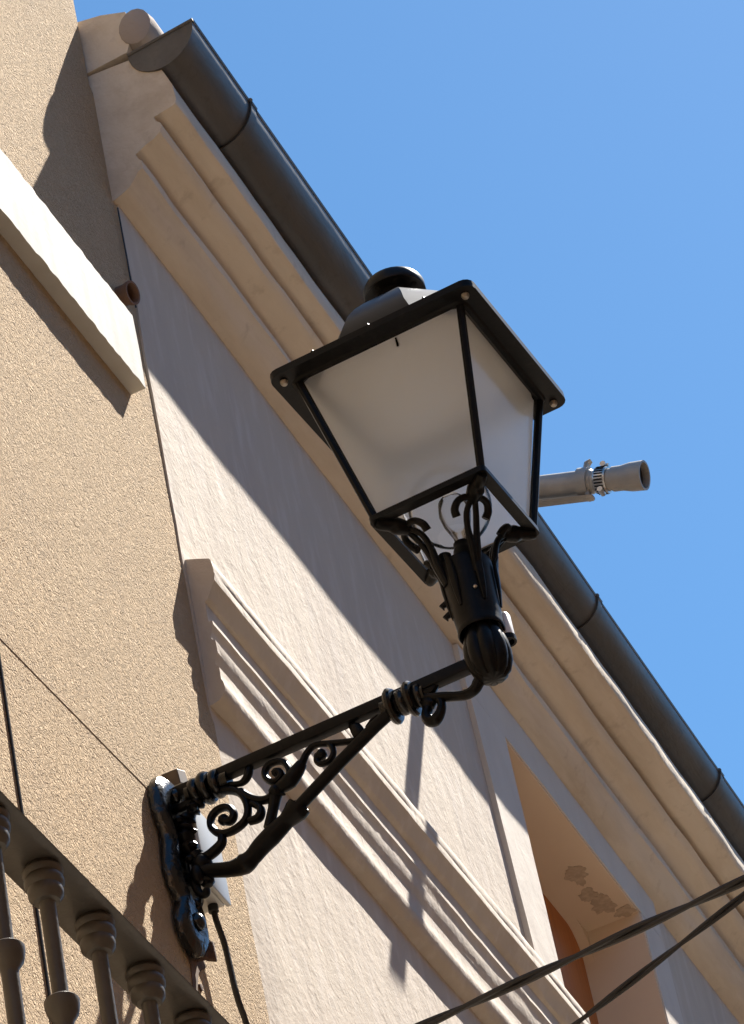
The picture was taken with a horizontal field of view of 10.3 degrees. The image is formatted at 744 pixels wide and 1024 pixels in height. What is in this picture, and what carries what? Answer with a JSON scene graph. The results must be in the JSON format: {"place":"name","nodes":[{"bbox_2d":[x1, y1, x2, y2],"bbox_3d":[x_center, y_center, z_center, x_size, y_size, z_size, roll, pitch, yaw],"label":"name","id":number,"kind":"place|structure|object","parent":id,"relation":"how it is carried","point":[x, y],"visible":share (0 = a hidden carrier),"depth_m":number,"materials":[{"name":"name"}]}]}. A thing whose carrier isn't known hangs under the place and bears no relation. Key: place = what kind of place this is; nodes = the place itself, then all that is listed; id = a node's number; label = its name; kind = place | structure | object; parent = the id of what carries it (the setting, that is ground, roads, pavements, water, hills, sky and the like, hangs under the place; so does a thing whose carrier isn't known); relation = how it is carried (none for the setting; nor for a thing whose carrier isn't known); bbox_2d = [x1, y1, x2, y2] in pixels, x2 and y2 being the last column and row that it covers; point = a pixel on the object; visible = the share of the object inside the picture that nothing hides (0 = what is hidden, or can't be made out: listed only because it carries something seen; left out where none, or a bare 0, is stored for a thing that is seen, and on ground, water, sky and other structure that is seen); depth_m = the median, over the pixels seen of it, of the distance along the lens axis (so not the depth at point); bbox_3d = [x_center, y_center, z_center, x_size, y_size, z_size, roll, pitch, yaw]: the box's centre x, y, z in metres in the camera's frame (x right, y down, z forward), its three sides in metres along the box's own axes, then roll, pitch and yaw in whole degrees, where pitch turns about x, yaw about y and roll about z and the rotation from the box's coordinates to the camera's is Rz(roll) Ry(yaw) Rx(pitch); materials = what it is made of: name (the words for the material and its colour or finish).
{"place":"outdoors","nodes":[
{"label":"outdoors","id":0,"kind":"place"},
{"bbox_2d":[73,0,743,803],"label":"sky","id":1,"kind":"structure","parent":0,"point":[580,163],"materials":[{"name":"blue"}]},
{"bbox_2d":[415,875,743,1023],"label":"overhead cable","id":2,"kind":"object","parent":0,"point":[633,930],"visible":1,"depth_m":4.94,"materials":[{"name":"black rubber"}]},
{"bbox_2d":[571,891,743,1023],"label":"overhead cable","id":3,"kind":"object","parent":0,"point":[644,971],"visible":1,"depth_m":5.72,"materials":[{"name":"black rubber"}]},
{"label":"street","id":4,"kind":"structure","parent":0,"visible":0},
{"bbox_2d":[0,0,269,1023],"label":"stucco building","id":5,"kind":"structure","parent":4,"relation":"on","point":[110,716],"depth_m":8.07,"materials":[{"name":"brown paint"}]},
{"bbox_2d":[0,655,52,1023],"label":"hanging cable","id":6,"kind":"object","parent":5,"relation":"attached to","point":[22,811],"visible":0.66,"depth_m":7.07,"materials":[{"name":"black rubber"}]},
{"bbox_2d":[0,791,229,1023],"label":"balcony railing","id":7,"kind":"object","parent":5,"relation":"on","point":[51,881],"visible":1,"depth_m":5.74,"materials":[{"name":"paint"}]},
{"bbox_2d":[114,280,139,305],"bbox_3d":[-0.539,-0.468,8.945,0.065,0.060,0.057,-23,-39,12],"label":"drain pipe","id":8,"kind":"object","parent":5,"relation":"attached to","point":[127,293],"visible":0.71,"depth_m":8.94,"materials":[{"name":"brown ceramic"}]},
{"bbox_2d":[117,207,136,307],"bbox_3d":[-0.541,-0.562,9.112,0.004,0.300,0.006,-23,-39,12],"label":"thin cable","id":9,"kind":"object","parent":5,"relation":"attached to","point":[124,246],"visible":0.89,"depth_m":9.13,"materials":[{"name":"black rubber"}]},
{"bbox_2d":[162,769,187,785],"bbox_3d":[-0.376,0.512,7.896,0.034,0.048,0.051,-23,-39,12],"label":"metal clip","id":10,"kind":"object","parent":5,"relation":"attached to","point":[175,777],"visible":0.62,"depth_m":7.88,"materials":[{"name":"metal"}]},
{"bbox_2d":[183,939,216,991],"bbox_3d":[-0.304,0.858,7.595,0.037,0.204,0.100,-23,-39,12],"label":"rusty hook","id":11,"kind":"object","parent":5,"relation":"attached to","point":[197,966],"visible":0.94,"depth_m":7.62,"materials":[{"name":"metal"}]},
{"bbox_2d":[180,809,230,914],"bbox_3d":[-0.327,0.660,7.779,0.061,0.184,0.113,-23,-39,12],"label":"junction box","id":12,"kind":"object","parent":5,"relation":"attached to","point":[205,838],"visible":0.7,"depth_m":7.76,"materials":[{"name":"grey plastic"}]},
{"bbox_2d":[211,911,249,1023],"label":"power cable","id":13,"kind":"object","parent":12,"relation":"hanging from","point":[230,969],"visible":1,"depth_m":7.71,"materials":[{"name":"black rubber"}]},
{"bbox_2d":[148,266,564,958],"bbox_3d":[-0.048,0.136,7.871,0.907,1.295,0.443,-25,-40,15],"label":"wall lamp","id":14,"kind":"object","parent":5,"relation":"attached to","point":[414,402],"visible":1,"depth_m":7.80,"materials":[{"name":"black metal"}]},
{"bbox_2d":[77,8,743,1023],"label":"cream building","id":15,"kind":"structure","parent":4,"relation":"on","point":[541,806],"depth_m":9.61,"materials":[{"name":"paint"}]},
{"bbox_2d":[127,18,743,861],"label":"gutter","id":16,"kind":"object","parent":15,"relation":"attached to","point":[189,62],"visible":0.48,"depth_m":10.02,"materials":[{"name":"metal"}]},
{"bbox_2d":[452,643,683,1023],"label":"window","id":17,"kind":"structure","parent":15,"relation":"in","point":[572,891],"depth_m":11.32,"materials":[{"name":"beige paint"}]},
{"bbox_2d":[538,459,649,507],"bbox_3d":[0.442,-0.063,11.054,0.610,0.274,0.086,-23,-39,12],"label":"vent pipe","id":18,"kind":"object","parent":15,"relation":"attached to","point":[585,482],"visible":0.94,"depth_m":10.96,"materials":[{"name":"grey metal"}]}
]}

